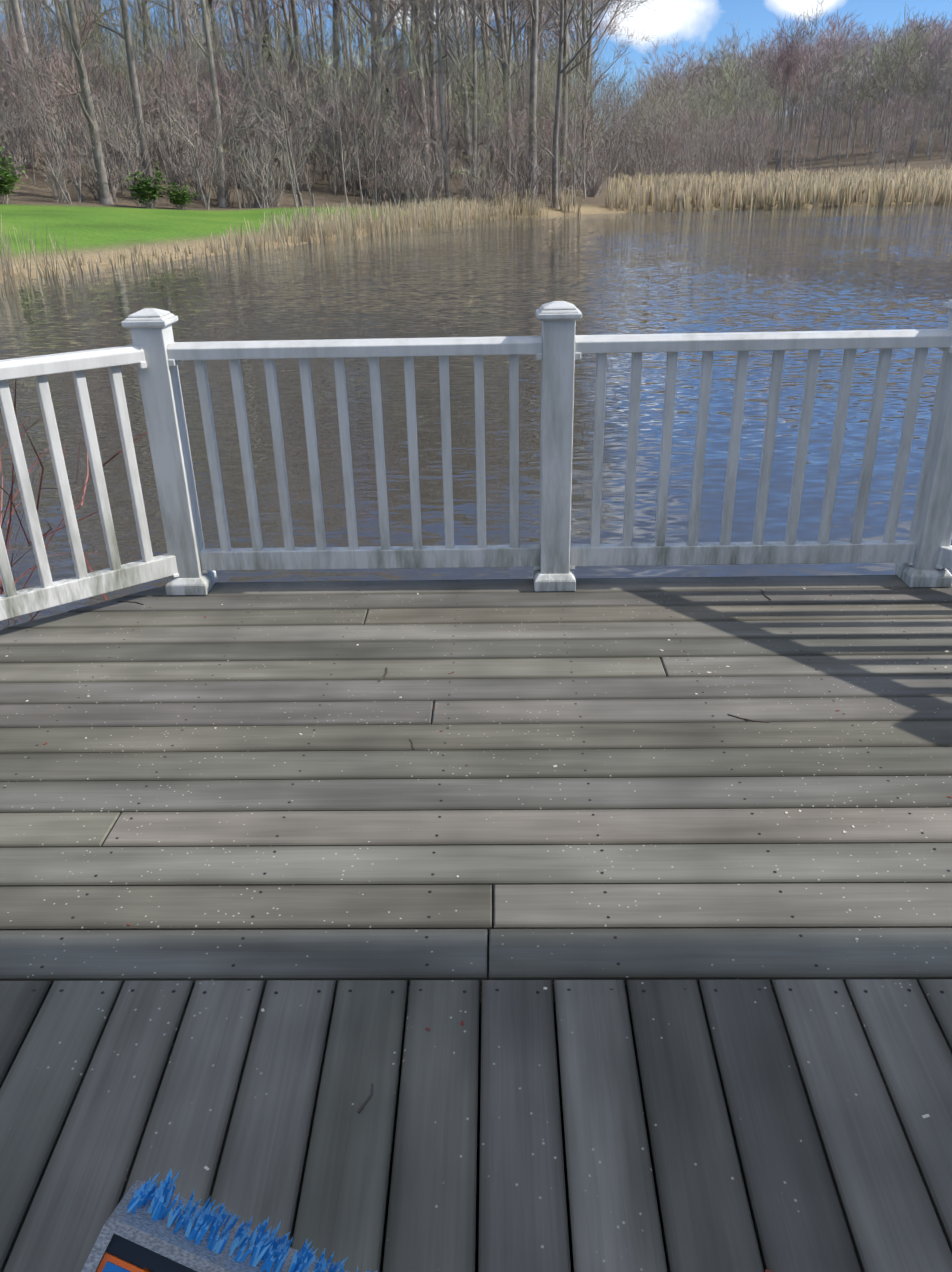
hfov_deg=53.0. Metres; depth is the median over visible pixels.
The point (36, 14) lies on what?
tree
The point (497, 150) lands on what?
sapling
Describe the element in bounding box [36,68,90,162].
sapling
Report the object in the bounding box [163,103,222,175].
bare shrub
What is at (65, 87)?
bare shrub
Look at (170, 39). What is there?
sapling
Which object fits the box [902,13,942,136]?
hill tree
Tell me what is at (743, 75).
hill tree
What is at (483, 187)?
sapling
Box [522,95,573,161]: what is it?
sapling
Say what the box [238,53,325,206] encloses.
sapling
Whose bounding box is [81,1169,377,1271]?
rug
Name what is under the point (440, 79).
tree
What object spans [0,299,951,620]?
railing
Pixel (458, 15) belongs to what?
tree
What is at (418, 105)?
sapling
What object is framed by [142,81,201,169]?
sapling
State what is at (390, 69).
sapling
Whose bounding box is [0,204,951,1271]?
pond water
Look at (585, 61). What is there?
sapling
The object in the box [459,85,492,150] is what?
sapling
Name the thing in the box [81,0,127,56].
tree
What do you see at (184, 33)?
tree
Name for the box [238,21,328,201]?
sapling
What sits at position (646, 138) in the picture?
sapling
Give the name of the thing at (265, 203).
bare shrub
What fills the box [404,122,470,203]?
sapling
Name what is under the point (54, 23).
sapling
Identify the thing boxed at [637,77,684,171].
sapling
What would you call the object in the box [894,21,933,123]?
hill tree
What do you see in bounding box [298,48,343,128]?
sapling
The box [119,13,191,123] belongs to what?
sapling
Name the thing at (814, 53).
hill tree
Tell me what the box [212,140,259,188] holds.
bare shrub
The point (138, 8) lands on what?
tree
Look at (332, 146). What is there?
sapling
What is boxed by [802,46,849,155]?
hill tree
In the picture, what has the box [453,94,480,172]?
sapling
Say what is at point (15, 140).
bare shrub
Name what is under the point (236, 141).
bare shrub
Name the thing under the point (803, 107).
hill tree
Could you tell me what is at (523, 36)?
tree
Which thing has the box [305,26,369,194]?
sapling
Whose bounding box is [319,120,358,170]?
bare shrub
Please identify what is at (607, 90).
sapling
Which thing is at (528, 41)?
tree
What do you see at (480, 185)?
bare shrub
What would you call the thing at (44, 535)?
red twig shrub
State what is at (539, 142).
bare shrub
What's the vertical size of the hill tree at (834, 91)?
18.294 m
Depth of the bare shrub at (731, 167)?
103.27 m
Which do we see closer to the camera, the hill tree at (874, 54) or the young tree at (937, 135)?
the young tree at (937, 135)
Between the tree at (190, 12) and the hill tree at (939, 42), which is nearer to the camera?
the tree at (190, 12)
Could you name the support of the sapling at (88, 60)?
on the ground
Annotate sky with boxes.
[0,0,951,154]
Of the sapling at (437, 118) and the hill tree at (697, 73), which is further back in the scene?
the hill tree at (697, 73)
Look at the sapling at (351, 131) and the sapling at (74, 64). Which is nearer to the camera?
the sapling at (74, 64)
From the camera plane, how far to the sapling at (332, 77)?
85.22 m
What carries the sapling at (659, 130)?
on the ground
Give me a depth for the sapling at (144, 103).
71.64 m
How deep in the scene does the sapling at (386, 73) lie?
98.41 m
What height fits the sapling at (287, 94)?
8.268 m
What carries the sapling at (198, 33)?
on the ground
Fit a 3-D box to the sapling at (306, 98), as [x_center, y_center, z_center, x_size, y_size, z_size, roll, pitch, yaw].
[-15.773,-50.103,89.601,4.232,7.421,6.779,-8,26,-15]
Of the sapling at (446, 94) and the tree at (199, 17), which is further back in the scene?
the tree at (199, 17)
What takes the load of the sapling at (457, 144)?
on the ground
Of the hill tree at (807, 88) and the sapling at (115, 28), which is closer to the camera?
the sapling at (115, 28)
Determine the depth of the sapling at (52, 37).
78.67 m
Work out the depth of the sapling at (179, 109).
63.28 m
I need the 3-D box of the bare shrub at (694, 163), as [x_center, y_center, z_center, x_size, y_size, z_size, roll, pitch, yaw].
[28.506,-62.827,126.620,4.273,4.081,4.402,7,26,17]
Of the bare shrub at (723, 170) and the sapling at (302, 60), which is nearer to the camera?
the sapling at (302, 60)
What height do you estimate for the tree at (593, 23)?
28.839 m
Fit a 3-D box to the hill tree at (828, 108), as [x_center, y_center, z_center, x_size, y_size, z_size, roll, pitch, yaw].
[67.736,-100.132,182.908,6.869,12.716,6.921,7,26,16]
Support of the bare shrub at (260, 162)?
on the ground
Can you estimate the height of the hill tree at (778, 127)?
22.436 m
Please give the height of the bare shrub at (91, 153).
5.369 m
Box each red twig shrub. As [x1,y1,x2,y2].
[0,379,147,599]
[1,473,139,621]
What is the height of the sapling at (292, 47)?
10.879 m
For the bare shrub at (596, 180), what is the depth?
85.79 m
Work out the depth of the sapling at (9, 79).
61.59 m
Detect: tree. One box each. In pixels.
[2,0,12,59]
[7,0,25,111]
[10,0,49,146]
[24,0,63,65]
[31,0,78,73]
[33,0,117,204]
[39,0,95,89]
[40,0,56,50]
[65,0,122,105]
[76,0,113,109]
[77,0,157,191]
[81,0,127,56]
[101,0,156,124]
[104,0,124,77]
[106,0,137,19]
[127,0,151,65]
[127,0,159,69]
[127,1,158,80]
[138,0,175,103]
[147,0,182,83]
[155,2,173,80]
[161,0,226,49]
[176,0,185,70]
[176,0,285,206]
[179,0,202,131]
[182,0,227,57]
[185,0,199,65]
[185,2,233,69]
[187,0,214,63]
[190,0,226,104]
[193,0,232,67]
[200,0,298,155]
[205,0,233,68]
[213,0,232,61]
[214,0,261,93]
[218,0,242,79]
[233,0,295,162]
[235,0,286,140]
[236,2,255,60]
[239,0,253,28]
[265,0,314,137]
[266,0,285,58]
[267,0,310,110]
[268,0,286,56]
[270,1,299,56]
[271,0,332,131]
[294,0,325,80]
[296,0,344,93]
[297,0,323,81]
[303,0,405,119]
[304,0,435,178]
[305,0,332,81]
[308,0,356,65]
[308,3,330,86]
[315,1,352,81]
[330,0,339,171]
[342,0,358,87]
[343,0,410,119]
[344,1,370,79]
[346,0,370,93]
[349,1,382,73]
[358,0,442,137]
[359,0,490,194]
[377,0,423,74]
[382,0,408,75]
[382,0,445,182]
[382,2,407,89]
[384,0,399,80]
[385,0,407,74]
[393,0,483,180]
[403,0,484,202]
[411,0,455,137]
[420,0,494,170]
[423,1,462,134]
[433,0,509,199]
[434,0,471,90]
[443,0,540,162]
[449,0,522,175]
[463,0,478,70]
[472,0,508,149]
[472,1,524,59]
[478,0,531,93]
[487,0,521,95]
[487,0,550,181]
[490,1,540,87]
[494,4,538,87]
[497,0,541,135]
[500,0,579,134]
[501,0,579,161]
[502,0,601,190]
[507,0,544,100]
[507,0,553,86]
[511,0,635,207]
[514,0,628,186]
[519,0,587,200]
[531,0,581,94]
[538,0,654,183]
[538,1,581,53]
[538,3,562,79]
[538,5,599,62]
[539,0,613,45]
[544,0,588,75]
[544,0,601,98]
[546,0,624,127]
[546,0,632,77]
[552,0,630,159]
[579,1,653,120]
[591,60,637,122]
[620,58,691,152]
[624,74,693,158]
[630,63,659,116]
[640,33,707,161]
[642,62,679,126]
[642,78,677,148]
[643,52,694,160]
[644,69,696,151]
[646,62,691,129]
[654,60,704,166]
[655,86,707,164]
[658,52,739,159]
[659,65,721,147]
[683,38,751,131]
[688,63,749,160]
[690,72,716,154]
[691,42,768,148]
[692,16,752,143]
[694,56,755,156]
[695,64,745,163]
[699,39,743,147]
[702,53,760,145]
[707,105,749,172]
[709,51,750,159]
[710,36,764,82]
[712,29,785,160]
[719,97,762,142]
[735,50,757,124]
[742,48,813,158]
[744,79,782,167]
[745,14,811,159]
[753,67,793,124]
[754,39,772,141]
[755,36,780,63]
[757,49,820,161]
[757,92,793,173]
[758,39,817,163]
[763,17,807,168]
[768,79,788,132]
[771,78,817,150]
[774,31,809,169]
[775,124,806,172]
[776,114,809,171]
[777,1,867,168]
[780,63,817,157]
[781,115,822,171]
[782,43,820,147]
[783,89,810,152]
[784,44,833,167]
[784,100,795,131]
[786,55,831,169]
[788,89,833,155]
[791,52,834,162]
[792,44,838,152]
[795,83,828,137]
[800,12,869,141]
[800,123,823,168]
[801,34,823,120]
[802,44,839,150]
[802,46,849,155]
[810,8,859,159]
[810,90,875,170]
[811,105,845,170]
[814,51,877,160]
[815,72,851,129]
[817,78,872,158]
[817,82,844,149]
[818,38,895,157]
[818,114,853,166]
[822,19,871,136]
[822,39,875,151]
[823,34,880,157]
[828,58,882,153]
[834,62,861,148]
[837,31,911,151]
[837,68,890,153]
[839,68,860,132]
[845,23,887,99]
[845,25,868,51]
[845,39,883,142]
[845,43,895,143]
[845,48,886,132]
[845,96,887,165]
[849,20,929,146]
[853,55,895,146]
[854,20,880,106]
[856,21,934,151]
[857,42,914,151]
[858,97,901,161]
[859,104,907,168]
[860,61,902,143]
[860,109,896,164]
[866,50,912,149]
[866,81,926,169]
[868,18,940,158]
[869,25,891,50]
[872,90,920,163]
[876,72,908,147]
[876,84,932,168]
[879,3,942,147]
[879,7,949,158]
[879,116,909,161]
[883,48,925,141]
[884,11,927,110]
[884,21,951,144]
[887,12,925,48]
[887,63,934,143]
[889,20,941,126]
[892,47,951,149]
[893,38,949,150]
[893,59,948,155]
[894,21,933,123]
[896,87,941,163]
[898,101,939,165]
[899,93,948,157]
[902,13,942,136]
[904,47,951,154]
[910,31,950,124]
[917,107,951,167]
[918,11,951,125]
[919,11,951,97]
[924,17,946,101]
[925,32,951,145]
[927,44,951,129]
[931,19,951,105]
[934,60,951,127]
[935,27,951,144]
[937,90,951,162]
[943,41,951,74]
[945,23,951,152]
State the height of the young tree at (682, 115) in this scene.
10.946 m
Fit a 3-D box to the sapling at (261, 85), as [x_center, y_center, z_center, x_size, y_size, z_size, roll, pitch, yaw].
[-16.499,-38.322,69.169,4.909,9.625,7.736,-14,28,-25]
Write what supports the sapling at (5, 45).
on the ground
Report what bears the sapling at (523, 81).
on the ground
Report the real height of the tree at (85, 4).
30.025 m
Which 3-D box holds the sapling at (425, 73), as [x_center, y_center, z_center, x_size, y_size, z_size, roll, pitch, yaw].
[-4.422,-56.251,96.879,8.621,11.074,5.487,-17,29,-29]
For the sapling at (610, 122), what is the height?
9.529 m
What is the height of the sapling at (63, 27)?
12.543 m
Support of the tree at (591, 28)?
on the ground
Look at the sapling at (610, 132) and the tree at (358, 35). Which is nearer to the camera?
the sapling at (610, 132)
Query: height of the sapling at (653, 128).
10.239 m
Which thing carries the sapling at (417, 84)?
on the ground
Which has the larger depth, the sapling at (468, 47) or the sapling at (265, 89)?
the sapling at (468, 47)
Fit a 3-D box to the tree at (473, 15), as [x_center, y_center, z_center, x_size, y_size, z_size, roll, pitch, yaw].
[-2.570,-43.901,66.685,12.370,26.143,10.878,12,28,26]
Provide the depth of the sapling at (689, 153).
98.63 m
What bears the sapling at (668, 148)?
on the ground
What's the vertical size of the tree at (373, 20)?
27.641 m
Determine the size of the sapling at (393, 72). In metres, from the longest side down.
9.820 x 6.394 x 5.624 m
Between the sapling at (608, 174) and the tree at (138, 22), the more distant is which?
the tree at (138, 22)
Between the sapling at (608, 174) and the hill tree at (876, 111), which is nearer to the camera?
the sapling at (608, 174)
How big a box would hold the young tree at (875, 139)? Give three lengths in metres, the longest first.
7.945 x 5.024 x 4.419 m
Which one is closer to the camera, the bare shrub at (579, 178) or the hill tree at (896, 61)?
the bare shrub at (579, 178)
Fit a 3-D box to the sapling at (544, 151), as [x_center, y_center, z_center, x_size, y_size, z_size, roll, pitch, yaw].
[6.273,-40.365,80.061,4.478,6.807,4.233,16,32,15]
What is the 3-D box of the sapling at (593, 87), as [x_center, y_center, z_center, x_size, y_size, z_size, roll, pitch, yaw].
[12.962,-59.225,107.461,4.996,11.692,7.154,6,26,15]
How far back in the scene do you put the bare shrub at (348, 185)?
68.87 m
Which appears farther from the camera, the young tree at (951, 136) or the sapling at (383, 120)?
the young tree at (951, 136)
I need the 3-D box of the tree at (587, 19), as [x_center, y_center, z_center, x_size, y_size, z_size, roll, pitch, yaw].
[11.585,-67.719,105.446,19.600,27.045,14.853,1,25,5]
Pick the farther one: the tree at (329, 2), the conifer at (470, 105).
the tree at (329, 2)
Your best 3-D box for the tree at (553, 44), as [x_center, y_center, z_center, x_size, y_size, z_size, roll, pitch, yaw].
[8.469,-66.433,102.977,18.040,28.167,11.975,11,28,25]
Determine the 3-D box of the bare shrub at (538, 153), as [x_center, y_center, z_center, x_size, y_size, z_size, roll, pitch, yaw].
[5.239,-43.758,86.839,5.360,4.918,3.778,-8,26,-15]
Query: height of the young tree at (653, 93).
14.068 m
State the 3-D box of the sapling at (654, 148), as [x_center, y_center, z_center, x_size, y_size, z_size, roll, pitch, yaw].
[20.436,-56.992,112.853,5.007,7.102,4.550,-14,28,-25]
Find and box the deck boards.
[0,575,951,1271]
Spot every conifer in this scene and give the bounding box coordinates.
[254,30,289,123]
[379,85,400,160]
[454,72,489,141]
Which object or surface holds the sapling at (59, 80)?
on the ground
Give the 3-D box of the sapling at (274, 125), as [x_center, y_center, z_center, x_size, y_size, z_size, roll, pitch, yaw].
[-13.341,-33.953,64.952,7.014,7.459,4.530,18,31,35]
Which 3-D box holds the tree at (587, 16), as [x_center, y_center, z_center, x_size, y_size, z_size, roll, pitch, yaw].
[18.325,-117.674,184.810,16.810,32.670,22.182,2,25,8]
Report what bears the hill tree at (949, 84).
on the ground
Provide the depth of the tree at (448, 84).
82.24 m
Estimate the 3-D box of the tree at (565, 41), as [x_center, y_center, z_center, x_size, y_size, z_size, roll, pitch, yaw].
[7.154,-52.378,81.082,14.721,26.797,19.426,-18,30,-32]
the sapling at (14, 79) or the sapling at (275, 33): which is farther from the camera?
the sapling at (275, 33)
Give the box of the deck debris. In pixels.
[5,588,951,1271]
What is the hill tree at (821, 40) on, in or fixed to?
on the ground
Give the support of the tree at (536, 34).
on the ground
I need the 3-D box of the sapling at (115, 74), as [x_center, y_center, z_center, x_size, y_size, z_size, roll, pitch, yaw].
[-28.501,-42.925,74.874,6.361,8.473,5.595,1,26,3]
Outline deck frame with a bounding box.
[265,973,716,1070]
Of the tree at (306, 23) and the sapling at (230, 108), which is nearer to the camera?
the sapling at (230, 108)
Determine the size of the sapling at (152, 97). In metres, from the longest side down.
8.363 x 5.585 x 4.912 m
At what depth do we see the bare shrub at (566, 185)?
82.11 m
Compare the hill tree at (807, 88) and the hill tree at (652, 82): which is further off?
the hill tree at (652, 82)
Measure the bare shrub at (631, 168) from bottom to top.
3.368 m
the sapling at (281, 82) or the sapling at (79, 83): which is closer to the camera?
the sapling at (79, 83)
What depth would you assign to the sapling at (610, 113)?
107.28 m
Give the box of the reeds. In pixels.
[0,163,951,294]
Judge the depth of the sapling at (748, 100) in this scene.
108.67 m
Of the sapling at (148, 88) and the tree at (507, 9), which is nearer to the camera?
the sapling at (148, 88)
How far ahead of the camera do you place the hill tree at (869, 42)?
271.81 m
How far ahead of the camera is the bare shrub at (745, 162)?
116.77 m
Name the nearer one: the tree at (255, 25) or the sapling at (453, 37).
the tree at (255, 25)
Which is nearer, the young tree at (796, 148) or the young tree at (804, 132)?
the young tree at (804, 132)
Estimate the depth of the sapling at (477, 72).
90.18 m
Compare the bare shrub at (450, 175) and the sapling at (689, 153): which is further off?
the sapling at (689, 153)
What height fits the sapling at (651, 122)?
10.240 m
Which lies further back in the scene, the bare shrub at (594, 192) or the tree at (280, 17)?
the tree at (280, 17)
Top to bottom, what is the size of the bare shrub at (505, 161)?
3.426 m
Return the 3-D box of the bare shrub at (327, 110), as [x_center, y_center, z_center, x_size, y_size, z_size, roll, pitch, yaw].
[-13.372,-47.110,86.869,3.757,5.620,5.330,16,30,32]
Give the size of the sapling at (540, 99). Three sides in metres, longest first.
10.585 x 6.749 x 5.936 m
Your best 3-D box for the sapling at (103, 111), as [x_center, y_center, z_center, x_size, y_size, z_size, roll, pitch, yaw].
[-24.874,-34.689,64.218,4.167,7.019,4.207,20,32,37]
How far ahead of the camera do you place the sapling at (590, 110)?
98.62 m
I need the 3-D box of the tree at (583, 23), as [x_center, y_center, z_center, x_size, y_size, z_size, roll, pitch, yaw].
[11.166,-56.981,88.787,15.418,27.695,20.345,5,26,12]
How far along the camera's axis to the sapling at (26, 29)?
78.80 m
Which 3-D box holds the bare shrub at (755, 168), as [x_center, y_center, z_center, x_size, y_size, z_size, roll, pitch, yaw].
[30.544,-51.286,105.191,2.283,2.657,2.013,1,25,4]
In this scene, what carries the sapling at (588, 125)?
on the ground
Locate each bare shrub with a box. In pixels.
[0,90,7,159]
[0,99,35,163]
[0,100,24,135]
[0,101,42,168]
[0,103,35,177]
[1,115,32,164]
[18,128,46,166]
[23,90,67,143]
[29,124,65,167]
[31,110,79,174]
[33,127,53,159]
[35,155,71,202]
[37,84,71,140]
[38,56,92,125]
[41,92,125,189]
[44,81,81,136]
[61,138,139,202]
[63,82,92,137]
[81,70,142,162]
[92,93,171,201]
[104,94,151,156]
[130,107,179,178]
[137,104,234,200]
[139,65,168,122]
[141,120,200,195]
[149,124,191,185]
[159,83,225,159]
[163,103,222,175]
[168,124,185,157]
[169,146,190,184]
[178,128,226,177]
[178,132,213,185]
[188,78,235,151]
[190,78,229,149]
[202,144,233,200]
[203,155,236,205]
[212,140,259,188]
[214,118,248,161]
[221,79,252,135]
[223,132,284,207]
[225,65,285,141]
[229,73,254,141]
[229,143,291,207]
[232,127,295,205]
[232,139,276,190]
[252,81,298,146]
[258,105,290,161]
[259,106,314,189]
[296,134,319,163]
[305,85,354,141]
[309,103,339,144]
[311,124,339,174]
[318,102,370,193]
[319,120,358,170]
[322,138,338,175]
[329,151,371,189]
[350,98,413,202]
[363,181,396,204]
[370,104,409,172]
[370,148,425,208]
[382,121,435,203]
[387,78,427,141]
[393,160,429,208]
[396,141,457,207]
[399,109,420,159]
[418,105,463,177]
[421,146,455,200]
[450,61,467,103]
[451,104,462,149]
[453,154,485,201]
[458,157,516,208]
[485,163,511,186]
[487,116,559,196]
[489,148,519,175]
[490,164,513,192]
[495,102,526,166]
[504,154,551,194]
[505,153,550,206]
[515,128,560,173]
[517,135,552,192]
[521,126,548,160]
[540,158,580,194]
[544,122,559,172]
[547,107,577,151]
[567,124,617,187]
[567,145,596,189]
[571,149,617,197]
[585,166,611,192]
[595,119,638,178]
[622,149,632,175]
[627,153,638,179]
[628,132,658,176]
[632,155,660,178]
[635,160,661,179]
[646,155,678,179]
[672,159,700,177]
[685,149,701,175]
[692,151,728,176]
[712,159,732,174]
[714,158,747,179]
[718,134,746,173]
[733,122,770,177]
[737,149,749,172]
[747,160,760,175]
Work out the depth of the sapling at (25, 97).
67.06 m
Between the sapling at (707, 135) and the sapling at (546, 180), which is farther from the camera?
the sapling at (707, 135)
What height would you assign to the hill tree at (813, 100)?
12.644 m
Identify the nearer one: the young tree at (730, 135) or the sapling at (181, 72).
the sapling at (181, 72)
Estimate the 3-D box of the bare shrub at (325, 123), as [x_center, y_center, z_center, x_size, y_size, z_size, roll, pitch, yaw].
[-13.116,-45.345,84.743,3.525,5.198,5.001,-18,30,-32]
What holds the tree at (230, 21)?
on the ground
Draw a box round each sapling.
[0,0,14,114]
[0,0,18,143]
[0,0,29,114]
[0,0,33,98]
[0,0,51,114]
[0,0,54,93]
[0,1,49,105]
[0,4,88,194]
[0,8,49,136]
[0,18,27,98]
[0,22,33,100]
[0,26,24,115]
[0,28,46,110]
[0,37,36,146]
[0,40,27,117]
[0,42,119,201]
[0,44,31,133]
[0,67,36,173]
[0,69,94,203]
[1,0,70,109]
[1,21,82,163]
[1,57,49,145]
[1,72,62,184]
[2,65,46,132]
[3,0,93,143]
[3,9,72,134]
[4,8,69,91]
[4,18,102,192]
[7,8,85,78]
[11,51,85,178]
[13,30,61,101]
[18,1,120,181]
[19,3,67,74]
[20,0,76,76]
[22,46,106,173]
[25,1,71,117]
[31,30,114,148]
[33,29,124,163]
[33,72,137,202]
[35,0,130,145]
[35,1,99,64]
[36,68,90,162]
[37,0,107,90]
[37,51,92,153]
[37,57,148,183]
[38,0,84,64]
[38,71,77,135]
[42,6,95,56]
[48,1,151,181]
[48,31,106,115]
[49,11,141,167]
[52,0,149,186]
[52,35,129,124]
[58,8,153,181]
[59,15,127,120]
[64,83,167,207]
[73,78,131,169]
[74,38,161,140]
[83,13,161,155]
[84,0,181,181]
[89,19,174,171]
[89,38,123,116]
[92,39,156,177]
[92,52,129,125]
[92,60,156,193]
[96,69,159,145]
[98,0,213,186]
[100,0,162,103]
[100,5,149,91]
[102,40,165,150]
[106,10,175,129]
[106,59,198,176]
[115,39,157,130]
[115,61,157,140]
[117,46,174,109]
[117,87,167,186]
[118,0,199,104]
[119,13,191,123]
[119,51,174,155]
[119,55,183,145]
[124,38,226,207]
[125,30,203,146]
[130,0,184,138]
[132,0,231,116]
[132,0,252,138]
[133,29,169,119]
[134,8,197,127]
[134,21,178,127]
[142,36,194,148]
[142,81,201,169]
[144,74,181,122]
[146,79,268,209]
[147,57,246,197]
[147,77,225,179]
[149,41,222,149]
[150,38,191,111]
[153,0,275,207]
[153,22,181,70]
[153,47,203,133]
[153,90,196,176]
[156,16,192,73]
[159,98,204,177]
[161,68,215,148]
[161,73,207,130]
[168,28,213,64]
[169,1,255,186]
[169,46,242,120]
[170,27,222,103]
[175,60,257,208]
[177,57,220,110]
[178,96,215,156]
[180,76,252,185]
[181,21,300,160]
[182,11,230,81]
[182,58,235,153]
[190,6,252,76]
[191,39,237,119]
[195,17,255,59]
[199,60,257,173]
[200,71,265,171]
[202,30,284,157]
[204,24,255,98]
[204,35,242,91]
[204,79,254,149]
[207,4,243,95]
[207,64,268,163]
[212,17,274,87]
[212,84,258,151]
[218,5,330,205]
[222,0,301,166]
[222,22,255,91]
[223,0,281,74]
[225,1,278,97]
[229,0,284,66]
[233,60,282,177]
[236,41,291,173]
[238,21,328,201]
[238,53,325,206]
[239,78,324,192]
[242,33,296,88]
[243,74,288,166]
[244,12,293,84]
[245,4,319,190]
[247,47,333,205]
[248,52,311,162]
[253,47,320,140]
[257,47,360,182]
[259,55,356,193]
[260,98,305,189]
[264,74,343,170]
[266,72,316,153]
[266,80,305,139]
[267,61,309,136]
[269,58,316,165]
[269,88,311,158]
[270,8,318,127]
[274,37,294,87]
[275,64,346,183]
[277,47,309,143]
[277,60,312,140]
[278,22,316,101]
[278,34,315,130]
[278,91,333,179]
[281,38,314,106]
[282,0,401,204]
[287,68,364,185]
[288,58,330,143]
[290,36,371,115]
[293,30,331,112]
[295,105,335,161]
[296,91,367,192]
[297,47,340,113]
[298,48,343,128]
[299,18,326,102]
[299,55,388,206]
[302,45,324,94]
[302,76,352,184]
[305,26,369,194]
[305,39,377,187]
[305,45,431,205]
[308,18,368,106]
[309,56,366,139]
[310,38,345,96]
[312,1,348,102]
[312,40,365,114]
[313,74,373,179]
[316,11,370,94]
[316,100,381,196]
[318,103,362,180]
[319,0,383,104]
[320,88,391,204]
[327,111,381,196]
[329,32,445,180]
[329,47,367,116]
[329,51,425,195]
[331,49,367,125]
[340,18,388,115]
[341,19,413,124]
[341,67,389,145]
[343,87,401,200]
[344,80,406,190]
[345,61,381,139]
[349,14,427,175]
[349,52,404,89]
[352,20,406,102]
[352,41,416,118]
[352,70,414,175]
[354,92,400,201]
[355,0,410,105]
[355,72,424,180]
[357,0,466,201]
[360,84,401,200]
[361,76,409,136]
[364,42,417,120]
[369,35,489,171]
[370,49,447,185]
[371,95,430,201]
[374,118,443,207]
[376,90,486,197]
[376,111,416,168]
[379,83,445,206]
[381,93,446,197]
[382,18,436,125]
[391,25,414,101]
[400,23,457,127]
[400,75,428,139]
[403,109,439,189]
[404,45,467,132]
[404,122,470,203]
[407,38,497,151]
[412,32,518,206]
[419,87,463,171]
[421,5,489,109]
[424,24,525,181]
[428,98,471,168]
[434,13,482,115]
[436,7,472,87]
[440,56,513,199]
[442,5,530,176]
[442,79,525,197]
[443,43,489,128]
[445,91,486,195]
[446,8,496,116]
[446,64,510,153]
[447,97,503,196]
[447,112,471,174]
[448,110,516,201]
[452,14,489,76]
[452,108,477,166]
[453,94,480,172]
[457,89,499,187]
[458,128,498,181]
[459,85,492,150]
[461,122,504,183]
[463,118,519,196]
[464,39,530,160]
[464,118,518,192]
[477,37,523,118]
[477,72,542,174]
[480,62,503,167]
[480,103,549,206]
[481,76,528,163]
[482,73,538,164]
[486,90,527,194]
[487,43,547,188]
[490,93,533,198]
[492,41,539,116]
[493,132,525,180]
[495,40,557,116]
[496,93,540,197]
[498,47,555,167]
[499,15,549,155]
[502,116,537,179]
[504,112,570,200]
[509,43,595,192]
[510,88,584,204]
[511,63,561,143]
[511,67,554,120]
[511,87,573,160]
[513,34,555,129]
[513,39,556,133]
[515,98,563,198]
[517,86,550,140]
[520,76,555,130]
[521,25,604,189]
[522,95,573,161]
[523,26,600,147]
[523,34,582,147]
[525,72,572,132]
[527,25,629,205]
[536,111,568,190]
[537,27,606,129]
[537,95,595,196]
[538,57,590,132]
[538,64,582,154]
[544,131,564,190]
[546,68,594,153]
[550,66,607,198]
[559,54,622,189]
[560,90,605,195]
[561,79,614,176]
[564,103,618,196]
[566,87,618,186]
[567,100,615,168]
[568,86,648,203]
[569,86,601,136]
[571,53,614,141]
[571,63,619,170]
[576,88,625,176]
[577,121,621,194]
[587,106,641,183]
[591,66,635,135]
[591,66,664,158]
[591,70,639,166]
[592,80,632,173]
[593,76,628,164]
[599,82,641,177]
[599,83,628,160]
[599,90,645,169]
[599,97,632,189]
[600,64,638,167]
[601,91,636,146]
[602,109,629,175]
[605,110,630,171]
[607,66,664,176]
[607,93,648,174]
[608,82,662,172]
[620,63,666,164]
[623,88,662,160]
[624,76,661,153]
[624,110,669,172]
[629,102,668,172]
[629,126,674,174]
[630,82,665,168]
[631,85,672,171]
[631,89,668,174]
[634,87,680,171]
[634,104,653,150]
[635,106,687,175]
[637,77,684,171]
[638,79,688,155]
[639,94,684,170]
[653,112,695,164]
[653,128,689,175]
[654,94,700,172]
[655,64,703,172]
[657,94,706,168]
[658,108,714,172]
[666,110,701,156]
[672,125,710,177]
[673,89,715,174]
[676,70,745,172]
[688,99,729,173]
[690,98,742,178]
[698,101,736,176]
[698,123,732,165]
[700,98,744,169]
[713,107,755,171]
[715,129,746,172]
[719,51,772,175]
[725,100,767,160]
[744,111,788,176]
[746,124,774,166]
[747,109,791,173]
[754,128,786,173]
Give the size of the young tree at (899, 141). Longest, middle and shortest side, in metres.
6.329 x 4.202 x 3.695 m
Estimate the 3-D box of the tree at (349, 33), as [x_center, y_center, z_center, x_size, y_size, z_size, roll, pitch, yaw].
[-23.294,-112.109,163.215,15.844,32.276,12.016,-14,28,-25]
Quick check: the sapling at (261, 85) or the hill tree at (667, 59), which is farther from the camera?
the hill tree at (667, 59)
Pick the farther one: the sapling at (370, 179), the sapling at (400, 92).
the sapling at (400, 92)
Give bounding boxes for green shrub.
[0,147,23,203]
[118,162,166,208]
[166,179,200,209]
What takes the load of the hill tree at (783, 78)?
on the ground
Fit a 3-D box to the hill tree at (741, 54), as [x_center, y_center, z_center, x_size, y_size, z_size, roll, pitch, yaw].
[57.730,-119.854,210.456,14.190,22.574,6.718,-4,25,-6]
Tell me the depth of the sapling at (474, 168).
64.90 m
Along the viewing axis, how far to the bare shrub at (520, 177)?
78.62 m
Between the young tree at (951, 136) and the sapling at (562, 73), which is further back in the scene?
the young tree at (951, 136)
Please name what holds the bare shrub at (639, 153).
on the ground
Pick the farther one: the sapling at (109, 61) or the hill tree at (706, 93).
the hill tree at (706, 93)
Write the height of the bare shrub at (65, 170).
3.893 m
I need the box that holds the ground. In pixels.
[0,60,951,281]
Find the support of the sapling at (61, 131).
on the ground
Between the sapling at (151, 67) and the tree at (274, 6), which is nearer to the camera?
the sapling at (151, 67)
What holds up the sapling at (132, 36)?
on the ground

